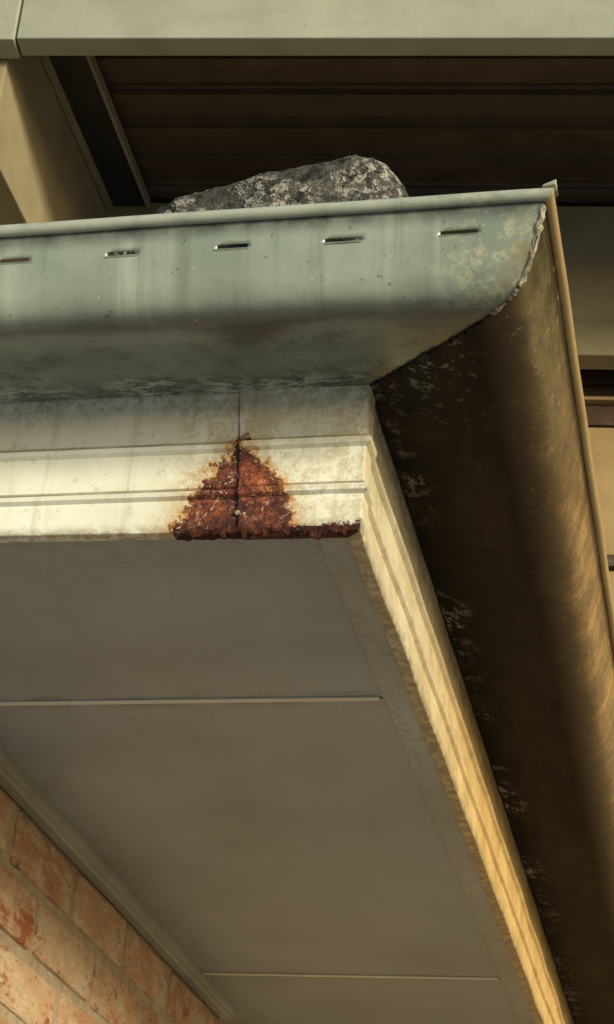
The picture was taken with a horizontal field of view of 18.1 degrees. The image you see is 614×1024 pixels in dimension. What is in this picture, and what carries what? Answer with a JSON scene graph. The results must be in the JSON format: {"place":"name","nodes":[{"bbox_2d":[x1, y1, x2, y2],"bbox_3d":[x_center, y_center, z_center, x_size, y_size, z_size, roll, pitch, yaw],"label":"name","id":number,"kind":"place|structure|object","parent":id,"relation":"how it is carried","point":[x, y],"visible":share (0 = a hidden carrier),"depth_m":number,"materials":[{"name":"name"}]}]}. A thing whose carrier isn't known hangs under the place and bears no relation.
{"place":"outdoors","nodes":[
{"label":"outdoors","id":0,"kind":"place"},
{"bbox_2d":[0,538,382,700],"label":"soffit sheet","id":1,"kind":"object","parent":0,"point":[161,619],"visible":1,"depth_m":2.13,"materials":[{"name":"paint"}]},
{"bbox_2d":[0,696,379,705],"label":"soffit joint","id":2,"kind":"object","parent":1,"relation":"attached to","point":[215,700],"visible":1,"depth_m":2.32,"materials":[{"name":"paint"}]},
{"label":"ground","id":3,"kind":"structure","parent":0,"visible":0},
{"bbox_2d":[0,785,216,1023],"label":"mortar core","id":4,"kind":"object","parent":3,"relation":"on","point":[26,957],"depth_m":2.80,"materials":[{"name":"beige concrete"}]},
{"bbox_2d":[0,697,499,977],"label":"soffit sheet","id":5,"kind":"object","parent":4,"relation":"on","point":[282,837],"visible":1,"depth_m":2.71,"materials":[{"name":"paint"}]},
{"bbox_2d":[204,972,497,979],"bbox_3d":[-1.383,0.861,3.680,3.502,0.002,0.010,-2,-29,12],"label":"soffit joint","id":6,"kind":"object","parent":4,"relation":"on","point":[364,976],"visible":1,"depth_m":3.36,"materials":[{"name":"paint"}]},
{"bbox_2d":[206,975,519,1023],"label":"soffit sheet","id":7,"kind":"object","parent":4,"relation":"on","point":[295,1000],"visible":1,"depth_m":3.51,"materials":[{"name":"paint"}]},
{"bbox_2d":[0,789,217,1023],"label":"brick courses","id":8,"kind":"object","parent":3,"relation":"on","point":[62,953],"visible":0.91,"depth_m":2.80,"materials":[{"name":"orange brick"}]},
{"bbox_2d":[0,746,237,1020],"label":"eave trim","id":9,"kind":"structure","parent":8,"relation":"on","point":[26,794],"depth_m":2.93,"materials":[{"name":"paint"}]},
{"bbox_2d":[580,369,613,601],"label":"house wing","id":10,"kind":"structure","parent":3,"relation":"on","point":[598,388],"depth_m":5.21,"materials":[{"name":"beige paint"}]},
{"bbox_2d":[95,56,613,206],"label":"roof deck","id":11,"kind":"structure","parent":10,"relation":"on","point":[428,125],"depth_m":5.13,"materials":[{"name":"wood"}]},
{"bbox_2d":[50,56,145,205],"bbox_3d":[-0.574,-1.075,5.139,0.098,0.023,0.823,-1,-29,11],"label":"rafter","id":12,"kind":"object","parent":11,"relation":"attached to","point":[81,88],"visible":0.69,"depth_m":5.19,"materials":[{"name":"wood"}]},
{"bbox_2d":[40,56,112,207],"bbox_3d":[-0.635,-1.073,5.143,0.021,0.028,0.816,-1,-29,11],"label":"rafter edge","id":13,"kind":"object","parent":12,"relation":"attached to","point":[73,123],"visible":0.69,"depth_m":5.19,"materials":[{"name":"brown wood"}]},
{"bbox_2d":[86,56,150,209],"bbox_3d":[-0.519,-1.068,5.130,0.010,0.035,0.814,-1,-29,11],"label":"rafter edge","id":14,"kind":"object","parent":12,"relation":"attached to","point":[103,90],"visible":0.69,"depth_m":5.18,"materials":[{"name":"brown wood"}]},
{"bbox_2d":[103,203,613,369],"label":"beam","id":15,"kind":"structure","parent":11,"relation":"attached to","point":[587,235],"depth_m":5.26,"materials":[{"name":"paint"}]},
{"bbox_2d":[0,53,104,262],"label":"side beam","id":16,"kind":"structure","parent":15,"relation":"attached to","point":[45,175],"depth_m":4.92,"materials":[{"name":"paint"}]},
{"bbox_3d":[-1.451,0.013,3.380,3.600,0.726,2.000,-2,-29,12],"label":"roof front","id":17,"kind":"object","parent":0,"visible":0},
{"bbox_2d":[0,392,239,542],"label":"front fascia","id":18,"kind":"structure","parent":17,"relation":"attached to","point":[159,467],"depth_m":1.97,"materials":[{"name":"paint"}]},
{"bbox_2d":[173,524,357,540],"bbox_3d":[-0.041,0.025,1.905,0.187,0.019,0.021,-2,-29,12],"label":"rusted lip","id":19,"kind":"object","parent":18,"relation":"attached to","point":[315,532],"visible":1,"depth_m":1.90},
{"bbox_2d":[238,385,369,539],"bbox_3d":[-0.005,-0.088,1.956,0.148,0.250,0.021,-2,-29,12],"label":"fascia corner cap","id":20,"kind":"object","parent":18,"relation":"attached to","point":[301,456],"visible":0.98,"depth_m":1.93,"materials":[{"name":"paint"}]},
{"bbox_2d":[349,385,376,544],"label":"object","id":21,"kind":"object","parent":20,"relation":"attached to","point":[359,536],"visible":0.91,"depth_m":1.92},
{"bbox_2d":[0,179,613,1023],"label":"rain gutter","id":22,"kind":"object","parent":17,"relation":"attached to","point":[458,353],"visible":1,"depth_m":1.94,"materials":[{"name":"grey metal"}]},
{"bbox_2d":[108,154,408,255],"bbox_3d":[-0.053,-0.254,1.935,0.354,0.197,0.132,-2,-29,12],"label":"weathered stone","id":23,"kind":"object","parent":22,"relation":"on","point":[355,177],"visible":0.16,"depth_m":1.90,"materials":[{"name":"grey stone"}]},
{"bbox_3d":[-0.584,0.192,3.581,2.000,0.726,2.861,-2,-29,12],"label":"roof side","id":24,"kind":"object","parent":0,"visible":0},
{"bbox_2d":[348,401,574,1023],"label":"side fascia","id":25,"kind":"structure","parent":24,"relation":"attached to","point":[389,555],"depth_m":2.45,"materials":[{"name":"paint"}]},
{"bbox_2d":[317,538,536,1023],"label":"soffit edge strip","id":26,"kind":"object","parent":25,"relation":"attached to","point":[342,564],"visible":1,"depth_m":2.38,"materials":[{"name":"paint"}]},
{"bbox_3d":[3.590,1.078,3.085,0.150,4.740,0.100,1,-28,6],"label":"post","id":27,"kind":"object","parent":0,"visible":0},
{"bbox_2d":[17,0,613,55],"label":"front beam","id":28,"kind":"structure","parent":27,"relation":"on","point":[316,28],"depth_m":4.59,"materials":[{"name":"paint"}]},
{"bbox_3d":[-3.171,0.911,3.792,0.150,4.740,0.100,1,-28,6],"label":"post","id":29,"kind":"object","parent":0,"visible":0},
{"bbox_2d":[0,0,23,58],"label":"front beam","id":30,"kind":"structure","parent":29,"relation":"on","point":[10,12],"depth_m":4.67,"materials":[{"name":"paint"}]}
]}

